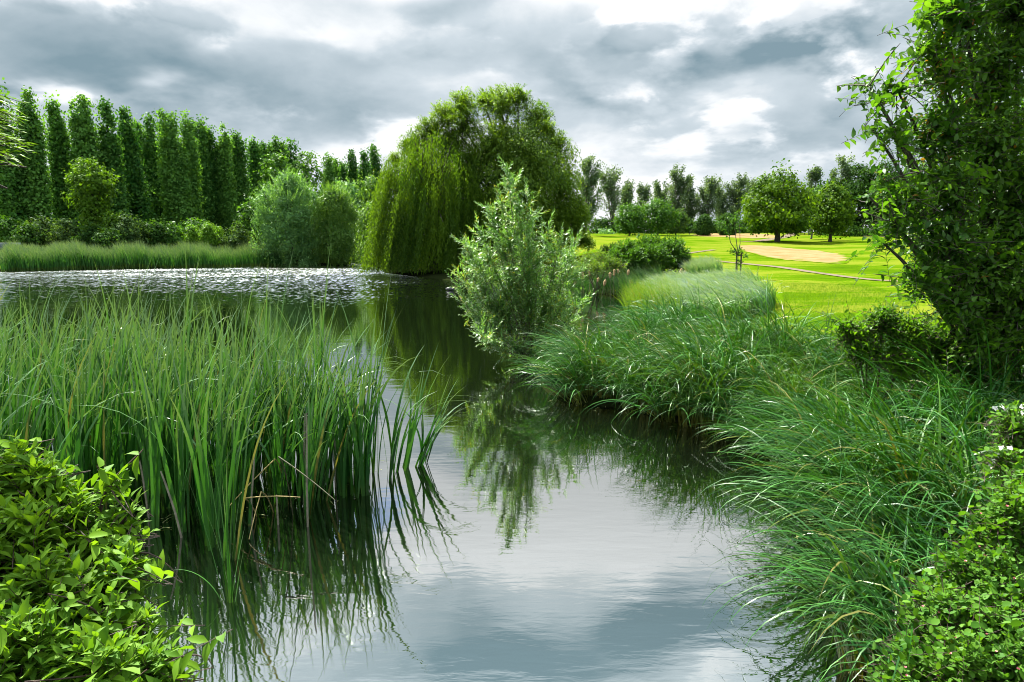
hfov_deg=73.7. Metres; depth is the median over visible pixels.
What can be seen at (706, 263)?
tall grass
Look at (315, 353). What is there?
cattail plant
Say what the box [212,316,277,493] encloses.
cattail plant
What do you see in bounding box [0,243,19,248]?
moored boat
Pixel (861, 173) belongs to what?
dark tree
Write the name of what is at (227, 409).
cattail plant
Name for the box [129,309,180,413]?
cattail plant
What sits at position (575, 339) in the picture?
sedge tussock
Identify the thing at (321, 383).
cattail plant
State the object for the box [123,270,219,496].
cattail plant
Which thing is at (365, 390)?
cattail plant
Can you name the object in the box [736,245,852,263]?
bunker
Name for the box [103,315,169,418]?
cattail plant
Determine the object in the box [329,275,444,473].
cattail plant
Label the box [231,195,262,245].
broadleaf tree
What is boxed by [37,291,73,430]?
cattail plant
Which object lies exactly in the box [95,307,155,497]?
cattail plant
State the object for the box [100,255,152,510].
cattail plant
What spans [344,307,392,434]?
cattail plant
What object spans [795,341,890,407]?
sedge tussock
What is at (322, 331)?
cattail plant
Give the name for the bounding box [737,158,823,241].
lime tree
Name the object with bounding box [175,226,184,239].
rounded bush
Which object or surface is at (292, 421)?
cattail plant
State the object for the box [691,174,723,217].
slender tree
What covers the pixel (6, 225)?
shrub
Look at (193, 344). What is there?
cattail plant
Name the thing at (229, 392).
cattail plant
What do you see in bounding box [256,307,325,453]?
cattail plant
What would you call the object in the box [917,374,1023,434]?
sedge tussock
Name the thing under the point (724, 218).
dome tree
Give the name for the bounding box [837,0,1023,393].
leafy tree
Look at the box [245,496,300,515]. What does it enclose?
bent stalk
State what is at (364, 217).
willow tree
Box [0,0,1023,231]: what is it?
sky
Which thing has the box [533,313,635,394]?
sedge tussock
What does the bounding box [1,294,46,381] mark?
cattail plant
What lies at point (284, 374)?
cattail plant
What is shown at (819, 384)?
sedge tussock
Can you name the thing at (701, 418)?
sedge tussock
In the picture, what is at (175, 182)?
poplar tree
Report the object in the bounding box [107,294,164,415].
cattail plant
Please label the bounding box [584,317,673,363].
sedge tussock
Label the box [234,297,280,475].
cattail plant
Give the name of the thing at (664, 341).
sedge tussock
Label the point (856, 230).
hedge shrub
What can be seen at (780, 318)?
sedge tussock
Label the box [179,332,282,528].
cattail plant
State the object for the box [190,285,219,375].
cattail plant
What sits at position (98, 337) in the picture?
cattail plant
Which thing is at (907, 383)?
sedge tussock
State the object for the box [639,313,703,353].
sedge tussock
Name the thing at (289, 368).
cattail plant
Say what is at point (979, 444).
sedge tussock
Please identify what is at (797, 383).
sedge tussock
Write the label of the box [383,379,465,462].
cattail plant
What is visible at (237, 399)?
cattail plant
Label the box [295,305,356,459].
cattail plant
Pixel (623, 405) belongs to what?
sedge tussock
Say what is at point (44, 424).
cattail plant
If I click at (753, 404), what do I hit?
sedge tussock
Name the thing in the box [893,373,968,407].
sedge tussock
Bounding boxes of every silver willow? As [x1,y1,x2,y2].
[323,177,360,242]
[354,171,378,244]
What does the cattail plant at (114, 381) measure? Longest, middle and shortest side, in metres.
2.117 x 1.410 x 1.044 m
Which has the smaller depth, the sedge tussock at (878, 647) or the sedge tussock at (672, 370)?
the sedge tussock at (878, 647)
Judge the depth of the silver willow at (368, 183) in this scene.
91.37 m
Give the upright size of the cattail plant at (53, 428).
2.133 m
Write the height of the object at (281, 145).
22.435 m
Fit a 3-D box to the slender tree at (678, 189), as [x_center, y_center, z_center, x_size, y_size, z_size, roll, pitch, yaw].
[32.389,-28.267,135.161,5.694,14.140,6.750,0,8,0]
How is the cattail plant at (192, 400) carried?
in the water
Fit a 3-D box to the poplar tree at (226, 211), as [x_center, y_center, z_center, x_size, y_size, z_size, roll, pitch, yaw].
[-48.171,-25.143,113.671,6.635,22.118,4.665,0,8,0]
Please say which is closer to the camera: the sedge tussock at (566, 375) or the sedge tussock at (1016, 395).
the sedge tussock at (1016, 395)
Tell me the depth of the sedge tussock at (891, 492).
5.67 m
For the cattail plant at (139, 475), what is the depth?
7.49 m
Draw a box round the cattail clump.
[152,441,244,602]
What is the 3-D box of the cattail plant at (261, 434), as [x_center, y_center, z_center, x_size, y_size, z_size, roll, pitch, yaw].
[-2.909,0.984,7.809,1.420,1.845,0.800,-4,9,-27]
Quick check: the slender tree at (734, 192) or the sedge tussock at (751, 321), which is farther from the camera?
the slender tree at (734, 192)
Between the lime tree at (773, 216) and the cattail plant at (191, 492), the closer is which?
the cattail plant at (191, 492)
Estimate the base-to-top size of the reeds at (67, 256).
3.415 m
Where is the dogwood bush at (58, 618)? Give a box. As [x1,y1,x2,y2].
[0,429,232,681]
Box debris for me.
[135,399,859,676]
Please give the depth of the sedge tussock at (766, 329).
12.73 m
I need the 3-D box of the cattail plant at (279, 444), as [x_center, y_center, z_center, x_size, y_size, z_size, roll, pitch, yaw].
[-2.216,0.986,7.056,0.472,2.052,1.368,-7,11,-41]
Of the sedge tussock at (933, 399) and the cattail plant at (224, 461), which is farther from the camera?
the sedge tussock at (933, 399)
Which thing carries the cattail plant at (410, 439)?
in the water
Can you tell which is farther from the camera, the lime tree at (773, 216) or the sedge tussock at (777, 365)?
the lime tree at (773, 216)
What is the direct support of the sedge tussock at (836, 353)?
on the ground at (778, 276)
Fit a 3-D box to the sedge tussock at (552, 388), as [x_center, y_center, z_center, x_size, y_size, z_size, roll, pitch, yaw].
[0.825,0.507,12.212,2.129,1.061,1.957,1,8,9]
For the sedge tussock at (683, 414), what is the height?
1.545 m
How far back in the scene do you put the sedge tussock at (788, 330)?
11.97 m
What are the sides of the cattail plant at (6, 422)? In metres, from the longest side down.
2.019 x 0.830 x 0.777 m
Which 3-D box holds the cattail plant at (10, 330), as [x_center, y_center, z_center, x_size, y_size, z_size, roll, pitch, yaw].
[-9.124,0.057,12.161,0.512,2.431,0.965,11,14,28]
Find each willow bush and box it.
[248,167,328,266]
[306,181,364,265]
[445,155,596,365]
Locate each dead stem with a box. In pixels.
[139,461,149,517]
[160,471,182,537]
[251,457,254,524]
[276,495,278,524]
[303,413,304,504]
[306,413,308,526]
[334,438,335,487]
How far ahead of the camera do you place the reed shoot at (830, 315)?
15.49 m
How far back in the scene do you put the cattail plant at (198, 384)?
8.49 m
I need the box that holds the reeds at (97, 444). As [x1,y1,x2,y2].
[0,299,393,525]
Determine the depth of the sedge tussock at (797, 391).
9.09 m
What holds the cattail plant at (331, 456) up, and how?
in the water
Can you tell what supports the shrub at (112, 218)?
on the ground at (778, 276)
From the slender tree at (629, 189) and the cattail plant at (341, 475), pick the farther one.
the slender tree at (629, 189)
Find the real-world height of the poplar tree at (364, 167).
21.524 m
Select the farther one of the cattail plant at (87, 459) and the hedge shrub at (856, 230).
the hedge shrub at (856, 230)
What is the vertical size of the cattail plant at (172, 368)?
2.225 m
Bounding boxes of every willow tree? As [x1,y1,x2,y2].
[0,92,35,188]
[351,202,376,261]
[385,81,595,268]
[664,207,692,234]
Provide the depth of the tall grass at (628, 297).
21.78 m
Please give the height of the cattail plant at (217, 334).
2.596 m
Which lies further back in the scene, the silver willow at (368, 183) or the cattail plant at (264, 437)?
the silver willow at (368, 183)
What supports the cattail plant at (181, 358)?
in the water
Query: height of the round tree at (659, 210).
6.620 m
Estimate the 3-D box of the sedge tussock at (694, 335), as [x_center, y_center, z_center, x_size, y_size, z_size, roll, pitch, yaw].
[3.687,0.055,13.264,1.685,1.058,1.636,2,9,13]
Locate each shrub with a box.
[0,215,24,242]
[2,221,46,248]
[14,213,62,248]
[44,218,84,245]
[70,220,103,246]
[74,210,104,240]
[89,225,134,251]
[101,211,122,241]
[105,209,151,246]
[138,218,171,249]
[160,221,190,248]
[178,217,209,235]
[218,219,258,250]
[574,246,627,293]
[587,215,621,233]
[594,227,615,233]
[599,242,618,254]
[602,232,691,275]
[636,221,680,233]
[676,218,696,232]
[712,216,720,232]
[736,217,765,232]
[810,224,866,236]
[816,294,1023,419]
[847,218,906,235]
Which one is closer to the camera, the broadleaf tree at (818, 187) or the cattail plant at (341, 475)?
the cattail plant at (341, 475)
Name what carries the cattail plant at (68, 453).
in the water
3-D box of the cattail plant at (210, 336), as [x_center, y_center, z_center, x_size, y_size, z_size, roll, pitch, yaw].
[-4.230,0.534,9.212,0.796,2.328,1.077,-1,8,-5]
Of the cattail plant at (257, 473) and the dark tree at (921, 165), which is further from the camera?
the dark tree at (921, 165)
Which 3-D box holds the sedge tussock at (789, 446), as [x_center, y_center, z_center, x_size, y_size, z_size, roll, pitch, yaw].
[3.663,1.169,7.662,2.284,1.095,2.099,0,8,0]
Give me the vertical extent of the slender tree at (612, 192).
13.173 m
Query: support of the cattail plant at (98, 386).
in the water
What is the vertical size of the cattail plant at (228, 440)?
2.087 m
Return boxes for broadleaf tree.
[60,156,122,224]
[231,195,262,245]
[245,149,297,245]
[286,150,329,253]
[804,185,827,238]
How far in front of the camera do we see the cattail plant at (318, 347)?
8.83 m
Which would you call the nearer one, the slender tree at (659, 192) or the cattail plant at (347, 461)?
the cattail plant at (347, 461)
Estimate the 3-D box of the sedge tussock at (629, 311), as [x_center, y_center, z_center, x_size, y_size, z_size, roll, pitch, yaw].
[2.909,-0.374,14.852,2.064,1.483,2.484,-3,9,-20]
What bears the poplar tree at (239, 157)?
on the ground at (778, 276)
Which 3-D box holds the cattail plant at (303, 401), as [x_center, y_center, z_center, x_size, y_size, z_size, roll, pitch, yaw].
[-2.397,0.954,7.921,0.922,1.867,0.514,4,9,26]
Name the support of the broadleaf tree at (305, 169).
on the ground at (778, 276)
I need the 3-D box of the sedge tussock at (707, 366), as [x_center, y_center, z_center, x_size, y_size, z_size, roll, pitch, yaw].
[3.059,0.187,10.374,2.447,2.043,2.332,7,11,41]
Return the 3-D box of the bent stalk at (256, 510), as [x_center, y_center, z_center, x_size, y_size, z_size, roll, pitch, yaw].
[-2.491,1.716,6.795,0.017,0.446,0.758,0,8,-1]
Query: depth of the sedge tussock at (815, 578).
5.09 m
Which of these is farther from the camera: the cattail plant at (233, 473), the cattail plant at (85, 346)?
the cattail plant at (85, 346)
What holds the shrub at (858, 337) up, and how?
on the ground at (778, 276)
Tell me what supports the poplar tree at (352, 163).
on the ground at (778, 276)
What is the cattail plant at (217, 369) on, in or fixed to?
in the water
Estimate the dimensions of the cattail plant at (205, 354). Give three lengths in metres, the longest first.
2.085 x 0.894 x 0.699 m
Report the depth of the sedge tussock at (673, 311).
15.29 m
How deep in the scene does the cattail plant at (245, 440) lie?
7.06 m
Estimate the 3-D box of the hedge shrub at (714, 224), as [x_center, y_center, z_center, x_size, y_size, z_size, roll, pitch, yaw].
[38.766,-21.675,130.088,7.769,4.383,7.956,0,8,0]
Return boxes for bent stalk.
[230,459,288,504]
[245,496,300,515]
[249,491,273,538]
[278,456,334,514]
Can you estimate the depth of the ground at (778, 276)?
39.30 m
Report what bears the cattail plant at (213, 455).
in the water
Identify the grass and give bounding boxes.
[526,327,570,387]
[614,277,685,317]
[641,264,781,321]
[680,255,724,275]
[706,282,920,342]
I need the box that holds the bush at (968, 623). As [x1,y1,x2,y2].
[856,449,1023,681]
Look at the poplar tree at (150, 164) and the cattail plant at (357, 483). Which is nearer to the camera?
the cattail plant at (357, 483)
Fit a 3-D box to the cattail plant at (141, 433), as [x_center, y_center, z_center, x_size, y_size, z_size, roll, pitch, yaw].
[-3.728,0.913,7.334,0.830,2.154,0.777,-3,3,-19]
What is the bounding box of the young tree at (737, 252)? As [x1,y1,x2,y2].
[715,210,747,273]
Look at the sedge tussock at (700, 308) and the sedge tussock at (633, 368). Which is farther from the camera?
the sedge tussock at (700, 308)
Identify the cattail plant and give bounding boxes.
[0,289,72,396]
[0,292,41,404]
[0,308,17,367]
[0,308,26,447]
[0,318,46,438]
[0,360,31,451]
[0,363,30,425]
[0,385,45,434]
[1,292,75,453]
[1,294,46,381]
[1,297,27,367]
[1,335,87,444]
[2,283,42,387]
[2,334,65,451]
[5,325,96,473]
[5,368,148,498]
[6,288,18,383]
[8,324,76,380]
[9,347,53,444]
[10,315,68,448]
[16,276,61,429]
[17,297,126,454]
[17,318,87,416]
[17,331,63,382]
[20,314,98,447]
[22,305,96,404]
[23,286,126,504]
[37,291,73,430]
[37,301,93,357]
[39,281,142,379]
[41,315,71,452]
[43,286,79,448]
[43,313,95,399]
[43,362,134,490]
[48,309,111,381]
[48,356,132,489]
[51,344,137,439]
[53,302,153,349]
[54,342,169,463]
[57,332,159,453]
[66,313,119,457]
[71,277,152,437]
[71,308,105,468]
[72,280,104,350]
[78,316,98,393]
[78,346,158,493]
[80,299,106,399]
[80,311,98,379]
[82,277,107,346]
[84,312,118,378]
[85,345,136,451]
[85,365,246,524]
[86,283,217,469]
[89,304,130,404]
[90,252,160,403]
[90,293,118,410]
[91,289,158,401]
[91,322,155,477]
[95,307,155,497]
[98,280,128,344]
[99,302,137,427]
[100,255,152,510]
[101,319,152,446]
[102,294,152,374]
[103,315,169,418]
[104,322,172,509]
[105,289,122,352]
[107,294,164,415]
[108,311,157,414]
[109,348,188,501]
[119,267,149,368]
[121,299,163,432]
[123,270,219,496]
[124,324,171,421]
[124,336,199,510]
[125,335,234,504]
[127,303,265,450]
[127,318,189,398]
[128,306,177,380]
[128,326,208,509]
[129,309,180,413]
[131,332,194,397]
[135,305,194,376]
[136,291,182,347]
[139,309,180,532]
[140,293,160,358]
[140,308,176,369]
[140,363,233,533]
[141,331,216,416]
[141,339,219,385]
[145,318,227,482]
[146,324,231,523]
[152,322,196,414]
[152,339,211,433]
[155,297,220,370]
[157,288,192,367]
[160,316,192,365]
[161,251,199,507]
[161,302,195,379]
[163,295,217,415]
[168,319,231,462]
[168,353,242,550]
[170,350,212,494]
[171,316,252,491]
[172,303,240,421]
[173,303,247,497]
[173,349,295,560]
[176,247,228,413]
[176,322,193,399]
[178,297,233,387]
[178,310,285,453]
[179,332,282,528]
[179,358,248,483]
[185,313,231,434]
[186,330,284,484]
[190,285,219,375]
[190,293,263,391]
[190,302,227,443]
[193,338,263,517]
[195,300,221,367]
[196,324,240,411]
[196,333,215,466]
[199,317,324,452]
[200,262,271,415]
[202,284,237,402]
[203,329,277,522]
[204,293,290,455]
[206,316,276,426]
[208,299,264,395]
[209,355,281,480]
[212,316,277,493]
[213,310,277,503]
[214,331,255,412]
[214,341,291,481]
[215,321,242,493]
[217,308,352,481]
[219,304,296,404]
[223,363,341,511]
[227,319,254,383]
[230,313,307,512]
[233,338,332,490]
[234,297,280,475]
[241,316,334,486]
[244,306,374,486]
[245,248,293,473]
[246,315,306,448]
[250,336,316,495]
[250,346,282,449]
[251,289,279,383]
[251,306,286,435]
[253,337,314,507]
[255,315,297,449]
[255,323,307,471]
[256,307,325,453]
[262,311,311,436]
[263,321,316,456]
[268,295,409,476]
[268,310,337,477]
[268,349,352,523]
[271,297,406,481]
[273,290,367,468]
[273,337,353,509]
[273,349,337,480]
[275,293,306,398]
[275,299,338,404]
[293,334,318,477]
[293,358,375,500]
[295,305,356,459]
[303,326,419,495]
[304,332,362,390]
[305,243,330,458]
[306,292,355,412]
[310,337,384,498]
[311,318,369,497]
[311,326,396,446]
[321,331,367,485]
[323,322,371,440]
[325,345,388,487]
[327,336,360,482]
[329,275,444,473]
[329,336,385,469]
[333,345,384,497]
[337,333,384,468]
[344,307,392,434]
[344,318,383,446]
[357,351,475,472]
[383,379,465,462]
[389,349,427,481]
[402,345,447,470]
[415,377,467,466]
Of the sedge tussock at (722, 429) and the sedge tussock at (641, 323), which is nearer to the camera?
the sedge tussock at (722, 429)
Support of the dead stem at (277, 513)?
in the water
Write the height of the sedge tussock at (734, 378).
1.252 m
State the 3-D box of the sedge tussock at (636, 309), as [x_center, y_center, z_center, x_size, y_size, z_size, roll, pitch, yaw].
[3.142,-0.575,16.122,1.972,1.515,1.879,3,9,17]
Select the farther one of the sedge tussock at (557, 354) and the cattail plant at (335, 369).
the sedge tussock at (557, 354)
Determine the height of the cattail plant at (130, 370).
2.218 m
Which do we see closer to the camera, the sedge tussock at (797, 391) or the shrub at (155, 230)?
the sedge tussock at (797, 391)
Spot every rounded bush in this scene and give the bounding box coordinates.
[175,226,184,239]
[182,224,200,246]
[196,222,221,248]
[214,225,225,245]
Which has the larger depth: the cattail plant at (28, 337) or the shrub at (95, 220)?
the shrub at (95, 220)
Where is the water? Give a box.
[0,264,873,681]
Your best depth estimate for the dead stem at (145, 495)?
6.95 m
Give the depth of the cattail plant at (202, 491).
6.19 m
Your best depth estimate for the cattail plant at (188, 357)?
8.77 m
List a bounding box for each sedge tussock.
[503,323,619,394]
[503,355,602,397]
[506,341,622,405]
[517,324,638,395]
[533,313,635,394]
[533,315,620,362]
[536,318,630,395]
[536,323,646,374]
[538,324,606,367]
[542,325,603,348]
[552,318,634,360]
[561,347,654,414]
[562,324,657,389]
[564,321,606,347]
[564,328,652,398]
[569,319,664,374]
[575,318,665,366]
[575,324,696,409]
[577,298,642,342]
[577,357,665,411]
[579,323,629,347]
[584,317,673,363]
[585,355,702,426]
[586,296,676,344]
[586,340,675,392]
[592,299,651,334]
[593,319,636,349]
[598,327,671,373]
[598,334,709,414]
[603,294,688,346]
[605,306,693,361]
[606,291,677,328]
[607,302,675,341]
[612,303,693,327]
[612,313,753,417]
[614,278,713,333]
[617,321,713,393]
[617,329,772,428]
[618,286,710,330]
[618,308,773,385]
[618,317,796,423]
[624,296,690,330]
[629,292,805,411]
[630,320,687,358]
[633,284,705,322]
[637,306,716,359]
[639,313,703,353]
[640,276,743,328]
[642,341,783,435]
[645,357,782,444]
[648,288,730,341]
[648,291,722,335]
[656,312,778,373]
[657,317,739,365]
[659,310,756,361]
[666,323,789,374]
[669,296,800,351]
[670,372,758,433]
[672,304,812,403]
[673,323,726,347]
[677,285,813,365]
[681,343,791,419]
[685,285,860,366]
[687,317,787,376]
[688,312,745,340]
[689,387,886,465]
[690,395,944,550]
[695,392,815,471]
[696,406,771,448]
[697,303,827,375]
[701,432,947,580]
[703,334,823,401]
[703,483,972,669]
[704,374,861,465]
[708,469,949,680]
[709,302,826,344]
[709,400,965,566]
[710,475,911,681]
[710,489,942,662]
[713,354,815,422]
[715,379,924,467]
[722,377,803,432]
[723,339,891,422]
[724,306,789,329]
[725,406,922,477]
[725,409,844,474]
[726,367,961,483]
[727,376,815,452]
[727,387,814,454]
[728,376,990,568]
[729,305,833,386]
[729,519,916,681]
[730,288,849,378]
[733,297,825,350]
[733,420,926,536]
[734,363,931,479]
[737,305,810,343]
[739,343,817,388]
[743,346,844,409]
[743,464,947,562]
[745,312,838,392]
[746,367,912,469]
[750,385,928,463]
[754,353,865,418]
[757,419,977,544]
[759,377,886,426]
[760,397,863,446]
[761,344,855,402]
[764,308,838,348]
[766,322,858,390]
[767,362,857,408]
[770,321,841,368]
[770,384,917,443]
[771,367,975,484]
[779,375,1023,538]
[781,363,882,407]
[781,440,993,565]
[781,467,975,572]
[784,338,883,400]
[785,463,975,586]
[787,369,947,446]
[787,457,980,579]
[790,306,888,382]
[790,315,870,387]
[795,313,892,381]
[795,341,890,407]
[797,364,967,466]
[806,353,936,421]
[807,384,998,551]
[812,343,919,386]
[813,493,956,645]
[814,361,940,418]
[819,390,1001,545]
[828,327,1023,461]
[835,402,1002,509]
[840,334,940,403]
[854,371,956,432]
[865,366,959,425]
[868,467,991,573]
[872,313,1023,463]
[880,368,993,431]
[884,388,1018,490]
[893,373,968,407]
[894,332,1023,439]
[907,401,1010,495]
[911,353,1023,436]
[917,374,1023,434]
[929,369,1023,406]
[938,361,1023,410]
[960,344,1023,398]
[974,375,1023,417]
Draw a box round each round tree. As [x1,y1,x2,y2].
[611,200,646,235]
[638,196,685,234]
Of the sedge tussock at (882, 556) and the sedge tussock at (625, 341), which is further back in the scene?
the sedge tussock at (625, 341)
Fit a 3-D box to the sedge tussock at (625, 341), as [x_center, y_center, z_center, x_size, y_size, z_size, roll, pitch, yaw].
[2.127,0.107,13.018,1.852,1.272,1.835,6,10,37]
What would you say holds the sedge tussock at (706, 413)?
on the ground at (778, 276)
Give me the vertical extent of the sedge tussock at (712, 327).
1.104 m
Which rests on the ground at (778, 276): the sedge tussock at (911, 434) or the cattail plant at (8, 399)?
the sedge tussock at (911, 434)
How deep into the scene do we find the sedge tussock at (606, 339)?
12.92 m
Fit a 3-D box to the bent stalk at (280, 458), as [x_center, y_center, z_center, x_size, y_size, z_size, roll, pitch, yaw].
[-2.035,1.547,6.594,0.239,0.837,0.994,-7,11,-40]
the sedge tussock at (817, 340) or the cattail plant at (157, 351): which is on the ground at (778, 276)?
the sedge tussock at (817, 340)
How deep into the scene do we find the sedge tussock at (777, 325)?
12.54 m
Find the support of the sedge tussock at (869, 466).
on the ground at (778, 276)
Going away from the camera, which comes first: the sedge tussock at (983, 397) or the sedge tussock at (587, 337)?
the sedge tussock at (983, 397)
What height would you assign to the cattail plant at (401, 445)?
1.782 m
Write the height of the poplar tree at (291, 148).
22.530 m
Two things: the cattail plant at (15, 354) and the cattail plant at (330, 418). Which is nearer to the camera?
the cattail plant at (330, 418)
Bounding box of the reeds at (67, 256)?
[0,239,281,271]
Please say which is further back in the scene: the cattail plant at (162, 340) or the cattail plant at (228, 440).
the cattail plant at (162, 340)
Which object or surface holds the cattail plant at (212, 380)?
in the water
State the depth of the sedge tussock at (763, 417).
8.84 m
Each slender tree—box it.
[574,154,607,230]
[596,161,628,230]
[616,178,642,214]
[635,181,651,220]
[650,179,672,216]
[662,164,691,215]
[680,174,701,220]
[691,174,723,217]
[714,182,731,220]
[721,172,751,218]
[741,178,760,223]
[804,164,824,234]
[829,152,856,206]
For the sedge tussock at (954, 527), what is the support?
on the ground at (778, 276)
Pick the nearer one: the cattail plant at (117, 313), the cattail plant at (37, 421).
the cattail plant at (37, 421)
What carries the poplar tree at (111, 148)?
on the ground at (778, 276)
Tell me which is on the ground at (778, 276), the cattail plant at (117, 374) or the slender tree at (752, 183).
the slender tree at (752, 183)
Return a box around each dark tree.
[814,176,854,213]
[837,161,884,227]
[853,158,909,226]
[901,160,943,226]
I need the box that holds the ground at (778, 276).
[0,232,1005,667]
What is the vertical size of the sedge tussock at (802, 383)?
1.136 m
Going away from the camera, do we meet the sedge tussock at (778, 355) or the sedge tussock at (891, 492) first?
the sedge tussock at (891, 492)
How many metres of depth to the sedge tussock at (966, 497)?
5.63 m
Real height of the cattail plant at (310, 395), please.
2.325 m
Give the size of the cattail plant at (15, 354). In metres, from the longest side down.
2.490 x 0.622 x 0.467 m
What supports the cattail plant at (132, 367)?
in the water
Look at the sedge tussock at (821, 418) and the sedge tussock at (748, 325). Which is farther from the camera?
the sedge tussock at (748, 325)
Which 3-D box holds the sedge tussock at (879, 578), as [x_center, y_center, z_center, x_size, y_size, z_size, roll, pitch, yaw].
[2.548,1.624,4.682,2.237,1.075,2.254,-3,9,-17]
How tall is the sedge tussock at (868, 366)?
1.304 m
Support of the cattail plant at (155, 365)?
in the water
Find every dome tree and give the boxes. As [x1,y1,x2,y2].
[693,214,714,235]
[715,212,738,234]
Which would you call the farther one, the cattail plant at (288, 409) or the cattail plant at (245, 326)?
the cattail plant at (245, 326)
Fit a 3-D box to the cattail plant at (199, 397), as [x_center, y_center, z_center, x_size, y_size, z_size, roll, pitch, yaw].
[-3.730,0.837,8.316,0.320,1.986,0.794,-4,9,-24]
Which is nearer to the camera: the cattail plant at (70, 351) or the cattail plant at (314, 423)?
the cattail plant at (314, 423)
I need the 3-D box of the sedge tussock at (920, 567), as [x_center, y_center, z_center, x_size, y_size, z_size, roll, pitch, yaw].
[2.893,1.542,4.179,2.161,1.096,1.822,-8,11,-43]
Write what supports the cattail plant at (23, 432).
in the water
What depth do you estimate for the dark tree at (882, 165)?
112.26 m
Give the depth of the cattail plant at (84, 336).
10.99 m
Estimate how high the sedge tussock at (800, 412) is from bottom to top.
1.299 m
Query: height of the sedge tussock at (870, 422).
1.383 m
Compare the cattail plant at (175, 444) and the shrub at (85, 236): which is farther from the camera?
the shrub at (85, 236)
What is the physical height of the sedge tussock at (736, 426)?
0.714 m
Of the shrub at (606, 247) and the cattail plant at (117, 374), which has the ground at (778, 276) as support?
the shrub at (606, 247)
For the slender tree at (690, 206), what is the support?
on the ground at (778, 276)
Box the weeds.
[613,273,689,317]
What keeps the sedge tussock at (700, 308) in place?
on the ground at (778, 276)
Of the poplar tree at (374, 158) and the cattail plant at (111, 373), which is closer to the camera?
the cattail plant at (111, 373)
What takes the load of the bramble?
on the ground at (778, 276)
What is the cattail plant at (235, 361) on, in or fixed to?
in the water
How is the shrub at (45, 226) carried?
on the ground at (778, 276)
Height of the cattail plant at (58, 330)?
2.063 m
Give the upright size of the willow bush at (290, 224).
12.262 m
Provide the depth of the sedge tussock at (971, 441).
6.31 m
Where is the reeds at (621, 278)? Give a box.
[565,261,662,295]
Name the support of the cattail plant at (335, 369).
in the water
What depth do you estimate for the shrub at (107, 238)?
73.14 m
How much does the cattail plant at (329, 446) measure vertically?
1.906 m
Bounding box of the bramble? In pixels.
[961,399,1023,488]
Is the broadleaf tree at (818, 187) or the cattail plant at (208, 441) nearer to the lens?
the cattail plant at (208, 441)
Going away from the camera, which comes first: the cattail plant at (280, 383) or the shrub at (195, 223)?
the cattail plant at (280, 383)
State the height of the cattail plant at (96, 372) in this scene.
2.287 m
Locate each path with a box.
[719,260,897,281]
[743,233,794,241]
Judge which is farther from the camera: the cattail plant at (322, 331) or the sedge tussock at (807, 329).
the sedge tussock at (807, 329)
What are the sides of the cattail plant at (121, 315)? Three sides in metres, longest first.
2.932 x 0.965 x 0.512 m
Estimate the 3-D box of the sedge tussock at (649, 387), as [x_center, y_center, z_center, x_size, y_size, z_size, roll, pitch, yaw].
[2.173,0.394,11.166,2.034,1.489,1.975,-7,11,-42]
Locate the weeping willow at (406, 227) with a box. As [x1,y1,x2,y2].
[349,127,492,274]
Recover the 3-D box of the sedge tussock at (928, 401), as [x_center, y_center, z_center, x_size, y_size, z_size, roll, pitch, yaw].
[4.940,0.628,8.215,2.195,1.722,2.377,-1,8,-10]
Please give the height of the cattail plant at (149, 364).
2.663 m
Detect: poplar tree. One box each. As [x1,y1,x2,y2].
[0,77,32,233]
[10,85,60,231]
[43,90,71,230]
[55,92,115,231]
[93,95,133,227]
[114,105,155,227]
[129,117,148,178]
[136,111,165,228]
[151,108,199,233]
[155,121,168,170]
[175,109,209,222]
[190,114,221,226]
[206,125,224,225]
[213,121,241,243]
[228,128,253,231]
[245,135,265,244]
[258,139,274,182]
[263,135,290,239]
[284,137,300,173]
[317,151,337,208]
[331,156,339,185]
[334,157,350,191]
[344,148,359,240]
[354,147,372,210]
[366,140,381,180]
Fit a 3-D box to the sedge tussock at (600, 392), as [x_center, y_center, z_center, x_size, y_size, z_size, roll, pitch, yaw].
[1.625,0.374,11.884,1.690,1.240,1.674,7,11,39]
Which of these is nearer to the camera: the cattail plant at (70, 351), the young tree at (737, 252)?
the cattail plant at (70, 351)
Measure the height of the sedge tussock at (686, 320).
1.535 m
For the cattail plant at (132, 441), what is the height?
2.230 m
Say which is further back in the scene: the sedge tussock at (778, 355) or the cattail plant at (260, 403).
the sedge tussock at (778, 355)
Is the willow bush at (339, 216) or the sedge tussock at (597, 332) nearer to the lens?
the sedge tussock at (597, 332)
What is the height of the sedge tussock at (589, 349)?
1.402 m
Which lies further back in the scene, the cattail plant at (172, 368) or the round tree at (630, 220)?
the round tree at (630, 220)
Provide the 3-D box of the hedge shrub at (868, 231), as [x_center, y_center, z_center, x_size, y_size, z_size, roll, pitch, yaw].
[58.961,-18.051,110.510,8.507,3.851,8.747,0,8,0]
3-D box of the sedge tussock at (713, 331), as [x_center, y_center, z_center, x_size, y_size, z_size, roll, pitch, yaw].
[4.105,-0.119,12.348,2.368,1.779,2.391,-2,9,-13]
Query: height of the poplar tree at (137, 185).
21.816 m
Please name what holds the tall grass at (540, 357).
on the ground at (778, 276)
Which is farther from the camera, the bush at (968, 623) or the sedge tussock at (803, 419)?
the sedge tussock at (803, 419)
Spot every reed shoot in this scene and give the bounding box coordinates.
[825,292,836,335]
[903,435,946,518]
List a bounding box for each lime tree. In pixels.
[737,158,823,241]
[805,180,859,241]
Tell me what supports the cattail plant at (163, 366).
in the water
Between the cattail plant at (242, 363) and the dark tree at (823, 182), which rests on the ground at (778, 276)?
the dark tree at (823, 182)
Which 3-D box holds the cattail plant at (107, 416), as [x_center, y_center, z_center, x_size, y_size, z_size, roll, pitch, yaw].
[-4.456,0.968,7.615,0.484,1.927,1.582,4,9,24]

